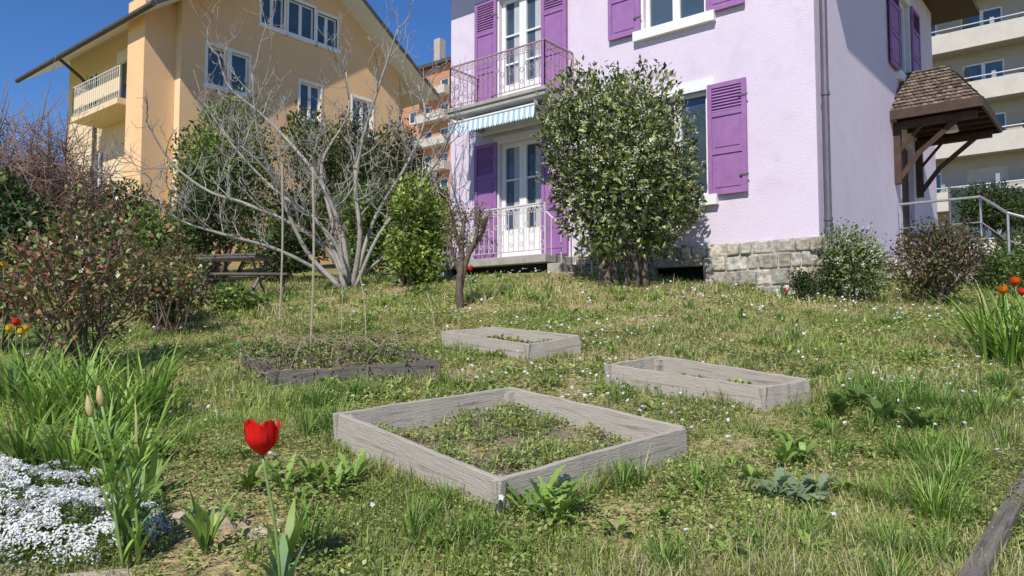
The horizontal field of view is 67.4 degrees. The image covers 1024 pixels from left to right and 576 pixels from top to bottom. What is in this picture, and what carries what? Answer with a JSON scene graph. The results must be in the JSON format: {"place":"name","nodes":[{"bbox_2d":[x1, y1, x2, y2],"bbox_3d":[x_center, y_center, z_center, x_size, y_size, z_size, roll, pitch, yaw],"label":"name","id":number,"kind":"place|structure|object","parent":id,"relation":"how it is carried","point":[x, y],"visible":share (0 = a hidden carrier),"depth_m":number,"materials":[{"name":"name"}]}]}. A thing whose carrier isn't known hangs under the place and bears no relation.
{"place":"outdoors","nodes":[
{"label":"outdoors","id":0,"kind":"place"},
{"bbox_2d":[0,0,450,193],"label":"sky","id":1,"kind":"structure","parent":0,"point":[32,32],"materials":[{"name":"blue"}]},
{"bbox_2d":[0,252,1023,575],"bbox_3d":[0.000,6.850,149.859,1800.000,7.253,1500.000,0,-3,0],"label":"ground","id":2,"kind":"structure","parent":0,"point":[224,566],"depth_m":4.47,"materials":[{"name":"green plant"}]},
{"bbox_2d":[0,324,17,378],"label":"tulip","id":3,"kind":"object","parent":2,"relation":"on","point":[8,328],"visible":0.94,"depth_m":5.97,"materials":[{"name":"yellow plant"}]},
{"bbox_2d":[1,328,25,373],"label":"tulip","id":4,"kind":"object","parent":2,"relation":"on","point":[21,331],"visible":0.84,"depth_m":6.08,"materials":[{"name":"yellow plant"}]},
{"bbox_2d":[12,317,20,382],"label":"tulip","id":5,"kind":"object","parent":2,"relation":"on","point":[16,322],"visible":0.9,"depth_m":5.98,"materials":[{"name":"red plant"}]},
{"bbox_2d":[0,561,51,575],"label":"path stone","id":6,"kind":"object","parent":2,"relation":"on","point":[31,565],"visible":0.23,"depth_m":2.86,"materials":[{"name":"grey stone"}]},
{"bbox_2d":[22,325,36,388],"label":"tulip","id":7,"kind":"object","parent":2,"relation":"on","point":[26,328],"visible":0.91,"depth_m":5.98,"materials":[{"name":"orange plant"}]},
{"bbox_2d":[0,163,69,324],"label":"evergreen shrub","id":8,"kind":"object","parent":2,"relation":"on","point":[12,217],"visible":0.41,"depth_m":10.46,"materials":[{"name":"green plant"}]},
{"bbox_2d":[0,217,69,353],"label":"rose bush","id":9,"kind":"object","parent":2,"relation":"on","point":[8,302],"visible":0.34,"depth_m":7.86,"materials":[{"name":"green plant"}]},
{"bbox_2d":[0,93,77,210],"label":"bare shrub","id":10,"kind":"object","parent":2,"relation":"on","point":[8,160],"visible":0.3,"depth_m":15.35,"materials":[{"name":"brown plant"}]},
{"bbox_2d":[0,452,126,549],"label":"candytuft","id":11,"kind":"object","parent":2,"relation":"on","point":[11,480],"visible":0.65,"depth_m":3.48,"materials":[{"name":"white plant"}]},
{"bbox_2d":[0,391,151,484],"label":"daylily clump","id":12,"kind":"object","parent":2,"relation":"on","point":[20,449],"visible":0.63,"depth_m":4.05,"materials":[{"name":"green plant"}]},
{"bbox_2d":[0,56,153,276],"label":"bare shrub","id":13,"kind":"object","parent":2,"relation":"on","point":[43,173],"visible":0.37,"depth_m":15.85,"materials":[{"name":"brown plant"}]},
{"bbox_2d":[0,332,153,434],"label":"daylily clump","id":14,"kind":"object","parent":2,"relation":"on","point":[16,389],"visible":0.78,"depth_m":5.08,"materials":[{"name":"green plant"}]},
{"bbox_2d":[41,133,138,277],"bbox_3d":[-10.310,-1.891,18.053,2.667,3.911,2.841,-3,-5,44],"label":"bare shrub","id":15,"kind":"object","parent":2,"relation":"on","point":[97,200],"visible":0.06,"depth_m":18.21,"materials":[{"name":"brown plant"}]},
{"bbox_2d":[37,209,143,299],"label":"evergreen shrub","id":16,"kind":"object","parent":2,"relation":"on","point":[103,226],"visible":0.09,"depth_m":13.35,"materials":[{"name":"green plant"}]},
{"bbox_2d":[0,489,181,575],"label":"candytuft","id":17,"kind":"object","parent":2,"relation":"on","point":[31,526],"visible":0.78,"depth_m":3.00,"materials":[{"name":"white plant"}]},
{"bbox_2d":[56,568,133,575],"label":"path stone","id":18,"kind":"object","parent":2,"relation":"on","point":[102,573],"visible":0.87,"depth_m":2.83,"materials":[{"name":"grey stone"}]},
{"bbox_2d":[0,332,196,399],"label":"daylily clump","id":19,"kind":"object","parent":2,"relation":"on","point":[149,368],"visible":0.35,"depth_m":6.04,"materials":[{"name":"green plant"}]},
{"bbox_2d":[0,172,202,374],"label":"rose bush","id":20,"kind":"object","parent":2,"relation":"on","point":[68,310],"visible":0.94,"depth_m":6.60,"materials":[{"name":"green plant"}]},
{"bbox_2d":[41,485,174,542],"bbox_3d":[-1.792,0.971,3.388,0.560,0.175,0.527,0,-3,0],"label":"candytuft","id":21,"kind":"object","parent":2,"relation":"on","point":[158,498],"visible":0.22,"depth_m":3.39,"materials":[{"name":"white plant"}]},
{"bbox_2d":[79,395,154,568],"bbox_3d":[-1.519,0.738,2.922,0.204,0.659,0.295,-1,-4,12],"label":"lily bud stalk","id":22,"kind":"object","parent":2,"relation":"on","point":[89,407],"visible":0.94,"depth_m":2.91,"materials":[{"name":"green plant"}]},
{"bbox_2d":[66,385,167,565],"bbox_3d":[-1.533,0.720,2.974,0.349,0.687,0.336,0,-3,0],"label":"lily bud stalk","id":23,"kind":"object","parent":2,"relation":"on","point":[100,399],"visible":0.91,"depth_m":2.96,"materials":[{"name":"green plant"}]},
{"bbox_2d":[34,345,206,434],"bbox_3d":[-2.458,0.668,5.003,1.063,0.616,1.374,0,-3,0],"label":"daylily clump","id":24,"kind":"object","parent":2,"relation":"on","point":[154,393],"visible":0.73,"depth_m":4.92,"materials":[{"name":"green plant"}]},
{"bbox_2d":[79,176,165,238],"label":"evergreen shrub","id":25,"kind":"object","parent":2,"relation":"on","point":[132,192],"visible":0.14,"depth_m":18.88,"materials":[{"name":"green plant"}]},
{"bbox_2d":[31,386,216,484],"bbox_3d":[-2.139,0.797,4.274,1.131,0.471,1.107,0,-3,0],"label":"daylily clump","id":26,"kind":"object","parent":2,"relation":"on","point":[138,452],"visible":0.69,"depth_m":4.18,"materials":[{"name":"green plant"}]},
{"bbox_2d":[99,444,160,564],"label":"lily bud stalk","id":27,"kind":"object","parent":2,"relation":"on","point":[134,524],"visible":0.94,"depth_m":2.95,"materials":[{"name":"green plant"}]},
{"bbox_2d":[104,199,200,284],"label":"evergreen shrub","id":28,"kind":"object","parent":2,"relation":"on","point":[144,224],"visible":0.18,"depth_m":14.41,"materials":[{"name":"green plant"}]},
{"bbox_2d":[115,236,225,334],"bbox_3d":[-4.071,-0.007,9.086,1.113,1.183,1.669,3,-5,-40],"label":"rose bush","id":29,"kind":"object","parent":2,"relation":"on","point":[173,289],"visible":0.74,"depth_m":9.04,"materials":[{"name":"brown plant"}]},
{"bbox_2d":[160,511,194,523],"bbox_3d":[-1.470,1.040,3.406,0.210,0.100,0.117,0,-3,0],"label":"path stone","id":30,"kind":"object","parent":2,"relation":"on","point":[176,515],"visible":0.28,"depth_m":3.37,"materials":[{"name":"grey stone"}]},
{"bbox_2d":[159,164,265,285],"bbox_3d":[-6.423,-1.376,16.597,2.098,2.744,1.938,0,-3,0],"label":"evergreen shrub","id":31,"kind":"object","parent":2,"relation":"on","point":[206,242],"visible":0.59,"depth_m":16.44,"materials":[{"name":"green plant"}]},
{"bbox_2d":[162,77,280,276],"bbox_3d":[-7.234,-2.777,19.286,3.158,5.159,2.604,0,-3,0],"label":"green tree","id":32,"kind":"object","parent":2,"relation":"on","point":[204,138],"visible":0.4,"depth_m":18.92,"materials":[{"name":"green plant"}]},
{"bbox_2d":[67,0,398,264],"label":"walls","id":33,"kind":"structure","parent":2,"relation":"on","point":[165,45],"depth_m":26.41,"materials":[{"name":"yellow paint"}]},
{"bbox_2d":[70,65,125,128],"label":"balcony","id":34,"kind":"structure","parent":33,"relation":"attached to","point":[113,112],"depth_m":26.09,"materials":[{"name":"white paint"}]},
{"bbox_2d":[15,0,438,184],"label":"roof","id":35,"kind":"structure","parent":33,"relation":"on","point":[366,17],"depth_m":29.71,"materials":[{"name":"white paint"}]},
{"bbox_2d":[87,0,375,197],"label":"windows","id":36,"kind":"structure","parent":33,"relation":"attached to","point":[299,26],"depth_m":27.92,"materials":[{"name":"white glass"}]},
{"bbox_2d":[193,253,274,293],"bbox_3d":[-4.750,-0.177,13.034,1.228,0.743,0.634,-1,-4,12],"label":"garden table","id":37,"kind":"object","parent":2,"relation":"on","point":[243,257],"visible":0.67,"depth_m":12.94,"materials":[{"name":"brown wood"}]},
{"bbox_2d":[217,517,250,528],"bbox_3d":[-1.250,1.056,3.375,0.201,0.100,0.123,0,-3,0],"label":"path stone","id":38,"kind":"object","parent":2,"relation":"on","point":[226,523],"visible":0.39,"depth_m":3.34,"materials":[{"name":"grey stone"}]},
{"bbox_2d":[206,280,275,311],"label":"perennial clump","id":39,"kind":"object","parent":2,"relation":"on","point":[240,298],"visible":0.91,"depth_m":10.80,"materials":[{"name":"green plant"}]},
{"bbox_2d":[212,273,292,294],"bbox_3d":[-4.200,-0.008,12.423,1.200,0.459,0.330,0,-3,0],"label":"garden bench","id":40,"kind":"object","parent":2,"relation":"on","point":[285,275],"visible":0.67,"depth_m":12.33,"materials":[{"name":"brown wood"}]},
{"bbox_2d":[244,527,273,538],"bbox_3d":[-1.056,1.051,3.224,0.146,0.098,0.080,0,-3,0],"label":"path stone","id":41,"kind":"object","parent":2,"relation":"on","point":[263,530],"visible":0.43,"depth_m":3.19,"materials":[{"name":"grey stone"}]},
{"bbox_2d":[244,419,306,575],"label":"red tulip","id":42,"kind":"object","parent":2,"relation":"on","point":[261,440],"visible":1,"depth_m":2.60,"materials":[{"name":"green plant"}]},
{"bbox_2d":[279,163,283,322],"bbox_3d":[-2.920,-0.522,9.737,0.045,2.146,0.075,1,-4,-18],"label":"bamboo stake","id":43,"kind":"object","parent":2,"relation":"on","point":[282,229],"visible":0.97,"depth_m":9.73,"materials":[{"name":"wood"}]},
{"bbox_2d":[80,0,485,289],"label":"fig tree","id":44,"kind":"object","parent":2,"relation":"on","point":[335,256],"visible":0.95,"depth_m":13.18,"materials":[{"name":"grey plant"}]},
{"bbox_2d":[241,209,330,282],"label":"evergreen shrub","id":45,"kind":"object","parent":2,"relation":"on","point":[291,244],"visible":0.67,"depth_m":16.12,"materials":[{"name":"green plant"}]},
{"bbox_2d":[214,449,383,493],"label":"dandelion plant","id":46,"kind":"object","parent":2,"relation":"on","point":[250,481],"visible":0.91,"depth_m":3.76,"materials":[{"name":"green plant"}]},
{"bbox_2d":[259,96,346,269],"bbox_3d":[-5.755,-2.875,21.153,2.251,4.869,2.344,0,-3,0],"label":"green tree","id":47,"kind":"object","parent":2,"relation":"on","point":[329,175],"visible":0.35,"depth_m":21.05,"materials":[{"name":"green plant"}]},
{"bbox_2d":[310,167,314,342],"bbox_3d":[-2.107,-0.294,8.121,0.045,2.001,0.076,1,-4,-22],"label":"bamboo stake","id":48,"kind":"object","parent":2,"relation":"on","point":[313,260],"visible":0.94,"depth_m":8.11,"materials":[{"name":"wood"}]},
{"bbox_2d":[201,315,450,387],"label":"dry vine stems","id":49,"kind":"object","parent":2,"relation":"on","point":[369,350],"visible":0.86,"depth_m":6.55,"materials":[{"name":"green plant"}]},
{"bbox_2d":[279,366,399,428],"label":"grass tussock","id":50,"kind":"object","parent":2,"relation":"on","point":[318,401],"depth_m":5.33,"materials":[{"name":"green plant"}]},
{"bbox_2d":[339,235,342,330],"bbox_3d":[-1.952,0.006,8.776,0.029,1.244,0.077,3,-5,-40],"label":"bamboo stake","id":51,"kind":"object","parent":2,"relation":"on","point":[342,283],"visible":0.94,"depth_m":8.77,"materials":[{"name":"wood"}]},
{"bbox_2d":[244,348,440,388],"bbox_3d":[-1.464,0.718,6.532,1.617,0.405,0.809,1,-4,-14],"label":"raised garden bed","id":52,"kind":"object","parent":2,"relation":"on","point":[420,366],"visible":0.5,"depth_m":6.23,"materials":[{"name":"grey wood"}]},
{"bbox_2d":[307,106,389,262],"bbox_3d":[-5.459,-3.666,26.255,2.706,5.844,2.899,3,-5,-44],"label":"evergreen tree","id":53,"kind":"object","parent":2,"relation":"on","point":[346,153],"visible":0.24,"depth_m":26.19,"materials":[{"name":"green plant"}]},
{"bbox_2d":[326,177,402,276],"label":"evergreen shrub","id":54,"kind":"object","parent":2,"relation":"on","point":[369,214],"visible":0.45,"depth_m":16.72,"materials":[{"name":"green plant"}]},
{"bbox_2d":[342,109,429,261],"bbox_3d":[-3.866,-3.148,24.110,2.755,4.776,2.503,0,-3,0],"label":"evergreen tree","id":55,"kind":"object","parent":2,"relation":"on","point":[393,154],"visible":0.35,"depth_m":23.75,"materials":[{"name":"green plant"}]},
{"bbox_2d":[378,168,457,287],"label":"climbing shrub","id":56,"kind":"object","parent":2,"relation":"on","point":[418,235],"visible":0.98,"depth_m":12.53,"materials":[{"name":"green plant"}]},
{"bbox_2d":[402,284,439,294],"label":"perennial clump","id":57,"kind":"object","parent":2,"relation":"on","point":[425,290],"visible":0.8,"depth_m":11.29,"materials":[{"name":"green plant"}]},
{"bbox_2d":[399,38,450,260],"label":"brick apartment building","id":58,"kind":"structure","parent":2,"relation":"on","point":[443,78],"depth_m":88.59,"materials":[{"name":"brick"}]},
{"bbox_2d":[399,77,447,260],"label":"windows","id":59,"kind":"structure","parent":58,"relation":"in","point":[443,81],"depth_m":88.68,"materials":[{"name":"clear glass"}]},
{"bbox_2d":[407,167,449,273],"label":"evergreen shrub","id":60,"kind":"object","parent":2,"relation":"on","point":[440,189],"visible":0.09,"depth_m":16.82,"materials":[{"name":"green plant"}]},
{"bbox_2d":[440,195,499,307],"bbox_3d":[-0.560,-0.471,10.075,0.806,1.560,0.460,0,-3,0],"label":"pollarded tree","id":61,"kind":"object","parent":2,"relation":"on","point":[461,266],"visible":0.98,"depth_m":10.06,"materials":[{"name":"brown plant"}]},
{"bbox_2d":[332,387,687,515],"bbox_3d":[-0.043,0.885,4.307,1.332,0.547,1.535,3,-5,-41],"label":"raised garden bed","id":62,"kind":"object","parent":2,"relation":"on","point":[359,430],"visible":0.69,"depth_m":4.23,"materials":[{"name":"grey wood"}]},
{"bbox_2d":[441,327,580,361],"bbox_3d":[-0.032,0.580,7.337,0.582,0.429,1.369,3,-5,-44],"label":"raised garden bed","id":63,"kind":"object","parent":2,"relation":"on","point":[569,342],"visible":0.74,"depth_m":7.17,"materials":[{"name":"grey wood"}]},
{"bbox_2d":[0,265,1023,575],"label":"clover and weeds","id":64,"kind":"object","parent":2,"relation":"on","point":[520,415],"visible":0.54,"depth_m":4.53,"materials":[{"name":"green plant"}]},
{"bbox_2d":[19,266,1023,539],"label":"white wildflowers","id":65,"kind":"object","parent":2,"relation":"on","point":[501,496],"visible":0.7,"depth_m":7.06,"materials":[{"name":"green plant"}]},
{"bbox_2d":[26,302,1023,562],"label":"broadleaf weeds","id":66,"kind":"object","parent":2,"relation":"on","point":[618,524],"visible":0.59,"depth_m":3.98,"materials":[{"name":"green plant"}]},
{"bbox_2d":[489,464,598,524],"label":"dandelion plant","id":67,"kind":"object","parent":2,"relation":"on","point":[549,493],"visible":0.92,"depth_m":3.31,"materials":[{"name":"green plant"}]},
{"bbox_2d":[530,54,708,287],"bbox_3d":[1.534,-1.699,11.424,2.442,3.454,2.450,3,-5,-40],"label":"flowering laurel","id":68,"kind":"object","parent":2,"relation":"on","point":[596,195],"visible":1,"depth_m":11.07,"materials":[{"name":"green plant"}]},
{"bbox_2d":[450,0,938,259],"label":"walls","id":69,"kind":"structure","parent":2,"relation":"on","point":[769,50],"depth_m":12.04,"materials":[{"name":"purple paint"}]},
{"bbox_2d":[437,85,586,276],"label":"balcony slabs","id":70,"kind":"structure","parent":69,"relation":"attached to","point":[534,262],"depth_m":13.38,"materials":[{"name":"concrete"}]},
{"bbox_2d":[448,103,552,136],"bbox_3d":[-0.123,-2.990,13.987,2.020,0.330,0.910,-3,-4,39],"label":"awning","id":71,"kind":"object","parent":70,"relation":"attached to","point":[518,117],"visible":0.87,"depth_m":13.83,"materials":[{"name":"white fabric"}]},
{"bbox_2d":[449,38,573,108],"bbox_3d":[-0.041,-3.753,14.014,2.244,0.837,0.858,-3,-4,39],"label":"railing","id":72,"kind":"object","parent":70,"relation":"on","point":[474,93],"visible":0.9,"depth_m":13.57,"materials":[{"name":"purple metal"}]},
{"bbox_2d":[438,202,592,273],"bbox_3d":[0.209,-0.691,13.624,3.452,1.417,0.858,-3,-4,39],"label":"terrace railing","id":73,"kind":"object","parent":70,"relation":"on","point":[518,213],"visible":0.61,"depth_m":13.23,"materials":[{"name":"metal"}]},
{"bbox_2d":[494,0,911,256],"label":"windows","id":74,"kind":"structure","parent":69,"relation":"attached to","point":[521,25],"depth_m":14.36,"materials":[{"name":"white glass"}]},
{"bbox_2d":[474,0,921,258],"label":"shutters","id":75,"kind":"object","parent":74,"relation":"attached to","point":[728,172],"visible":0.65,"depth_m":13.79,"materials":[{"name":"paint"}]},
{"bbox_2d":[819,0,833,296],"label":"downpipe","id":76,"kind":"object","parent":69,"relation":"attached to","point":[825,94],"visible":0.82,"depth_m":10.90,"materials":[{"name":"metal"}]},
{"bbox_2d":[889,65,1001,197],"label":"porch roof","id":77,"kind":"structure","parent":69,"relation":"attached to","point":[931,106],"depth_m":14.32,"materials":[{"name":"ceramic"}]},
{"bbox_2d":[923,0,979,25],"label":"roof","id":78,"kind":"structure","parent":69,"relation":"on","point":[943,11],"depth_m":17.47,"materials":[{"name":"brown wood"}]},
{"bbox_2d":[604,356,810,412],"bbox_3d":[1.372,0.728,5.540,0.568,0.440,1.373,3,-5,-42],"label":"raised garden bed","id":79,"kind":"object","parent":2,"relation":"on","point":[657,370],"visible":0.72,"depth_m":5.47,"materials":[{"name":"grey wood"}]},
{"bbox_2d":[567,236,903,297],"bbox_3d":[4.215,0.583,16.147,7.303,1.975,8.476,-3,-4,40],"label":"stone base","id":80,"kind":"object","parent":2,"relation":"on","point":[767,265],"visible":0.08,"depth_m":11.44,"materials":[{"name":"grey stone"}]},
{"bbox_2d":[768,432,821,464],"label":"dandelion plant","id":81,"kind":"object","parent":2,"relation":"on","point":[784,453],"visible":0.94,"depth_m":3.96,"materials":[{"name":"green plant"}]},
{"bbox_2d":[745,467,847,501],"bbox_3d":[1.284,0.891,3.488,0.372,0.128,0.343,2,-4,-27],"label":"poppy rosette","id":82,"kind":"object","parent":2,"relation":"on","point":[806,483],"visible":0.99,"depth_m":3.47,"materials":[{"name":"green plant"}]},
{"bbox_2d":[787,266,819,300],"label":"box shrub","id":83,"kind":"object","parent":2,"relation":"on","point":[802,286],"visible":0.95,"depth_m":10.33,"materials":[{"name":"green plant"}]},
{"bbox_2d":[810,271,830,299],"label":"box shrub","id":84,"kind":"object","parent":2,"relation":"on","point":[820,277],"visible":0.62,"depth_m":10.47,"materials":[{"name":"green plant"}]},
{"bbox_2d":[809,216,895,301],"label":"round viburnum shrub","id":85,"kind":"object","parent":2,"relation":"on","point":[857,264],"visible":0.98,"depth_m":10.21,"materials":[{"name":"green plant"}]},
{"bbox_2d":[824,384,944,427],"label":"dock plant","id":86,"kind":"object","parent":2,"relation":"on","point":[839,403],"visible":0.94,"depth_m":4.72,"materials":[{"name":"green plant"}]},
{"bbox_2d":[808,368,1023,430],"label":"grass tussock","id":87,"kind":"object","parent":2,"relation":"on","point":[993,406],"depth_m":4.92,"materials":[{"name":"green plant"}]},
{"bbox_2d":[886,213,995,305],"bbox_3d":[5.583,-0.360,10.123,1.236,1.290,1.689,0,-3,0],"label":"purple leaf shrub","id":88,"kind":"object","parent":2,"relation":"on","point":[938,266],"visible":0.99,"depth_m":9.96,"materials":[{"name":"brown plant"}]},
{"bbox_2d":[868,431,1013,529],"bbox_3d":[1.918,0.835,3.386,0.755,0.364,0.862,0,-3,0],"label":"grass tussock","id":89,"kind":"object","parent":2,"relation":"on","point":[934,496],"depth_m":3.29,"materials":[{"name":"green plant"}]},
{"bbox_2d":[900,124,990,280],"bbox_3d":[8.390,-1.000,14.760,1.280,4.170,2.000,-3,-4,39],"label":"porch landing","id":90,"kind":"object","parent":2,"relation":"on","point":[954,129],"visible":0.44,"depth_m":14.26,"materials":[{"name":"white paint"}]},
{"bbox_2d":[882,416,1018,476],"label":"grass tussock","id":91,"kind":"object","parent":2,"relation":"on","point":[921,448],"depth_m":3.92,"materials":[{"name":"green plant"}]},
{"bbox_2d":[898,195,1023,256],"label":"stair handrail","id":92,"kind":"object","parent":2,"relation":"on","point":[981,198],"visible":0.84,"depth_m":13.51,"materials":[{"name":"grey metal"}]},
{"bbox_2d":[921,274,1023,370],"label":"daylily clump","id":93,"kind":"object","parent":2,"relation":"on","point":[994,336],"visible":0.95,"depth_m":6.52,"materials":[{"name":"green plant"}]},
{"bbox_2d":[931,0,1023,251],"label":"concrete apartment building","id":94,"kind":"structure","parent":2,"relation":"on","point":[982,53],"depth_m":41.88,"materials":[{"name":"white paint"}]},
{"bbox_2d":[931,6,1008,242],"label":"windows","id":95,"kind":"structure","parent":94,"relation":"in","point":[986,175],"depth_m":42.45,"materials":[{"name":"blue glass"}]},
{"bbox_2d":[948,186,1023,238],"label":"wire fence","id":96,"kind":"object","parent":2,"relation":"on","point":[952,209],"visible":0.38,"depth_m":23.98,"materials":[{"name":"grey metal"}]},
{"bbox_2d":[949,179,1023,251],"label":"clipped hedge","id":97,"kind":"object","parent":2,"relation":"on","point":[993,218],"visible":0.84,"depth_m":19.91,"materials":[{"name":"green plant"}]},
{"bbox_2d":[957,468,1023,575],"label":"timber edging","id":98,"kind":"object","parent":2,"relation":"on","point":[1004,520],"visible":0.8,"depth_m":2.92,"materials":[{"name":"grey wood"}]},
{"bbox_2d":[960,283,1023,340],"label":"daylily clump","id":99,"kind":"object","parent":2,"relation":"on","point":[1013,308],"visible":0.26,"depth_m":7.21,"materials":[{"name":"green plant"}]},
{"bbox_2d":[965,249,1022,290],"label":"green shrub","id":100,"kind":"object","parent":2,"relation":"on","point":[992,271],"visible":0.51,"depth_m":11.92,"materials":[{"name":"green plant"}]},
{"bbox_2d":[984,243,1023,298],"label":"green shrub","id":101,"kind":"object","parent":2,"relation":"on","point":[1016,273],"visible":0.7,"depth_m":10.72,"materials":[{"name":"green plant"}]},
{"bbox_2d":[984,226,1023,279],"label":"green shrub","id":102,"kind":"object","parent":2,"relation":"on","point":[1013,246],"visible":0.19,"depth_m":13.43,"materials":[{"name":"green plant"}]},
{"bbox_2d":[996,285,1016,352],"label":"tulip","id":103,"kind":"object","parent":2,"relation":"on","point":[1003,290],"visible":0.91,"depth_m":6.59,"materials":[{"name":"orange plant"}]},
{"bbox_2d":[1009,277,1020,338],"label":"tulip","id":104,"kind":"object","parent":2,"relation":"on","point":[1015,282],"visible":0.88,"depth_m":6.70,"materials":[{"name":"orange plant"}]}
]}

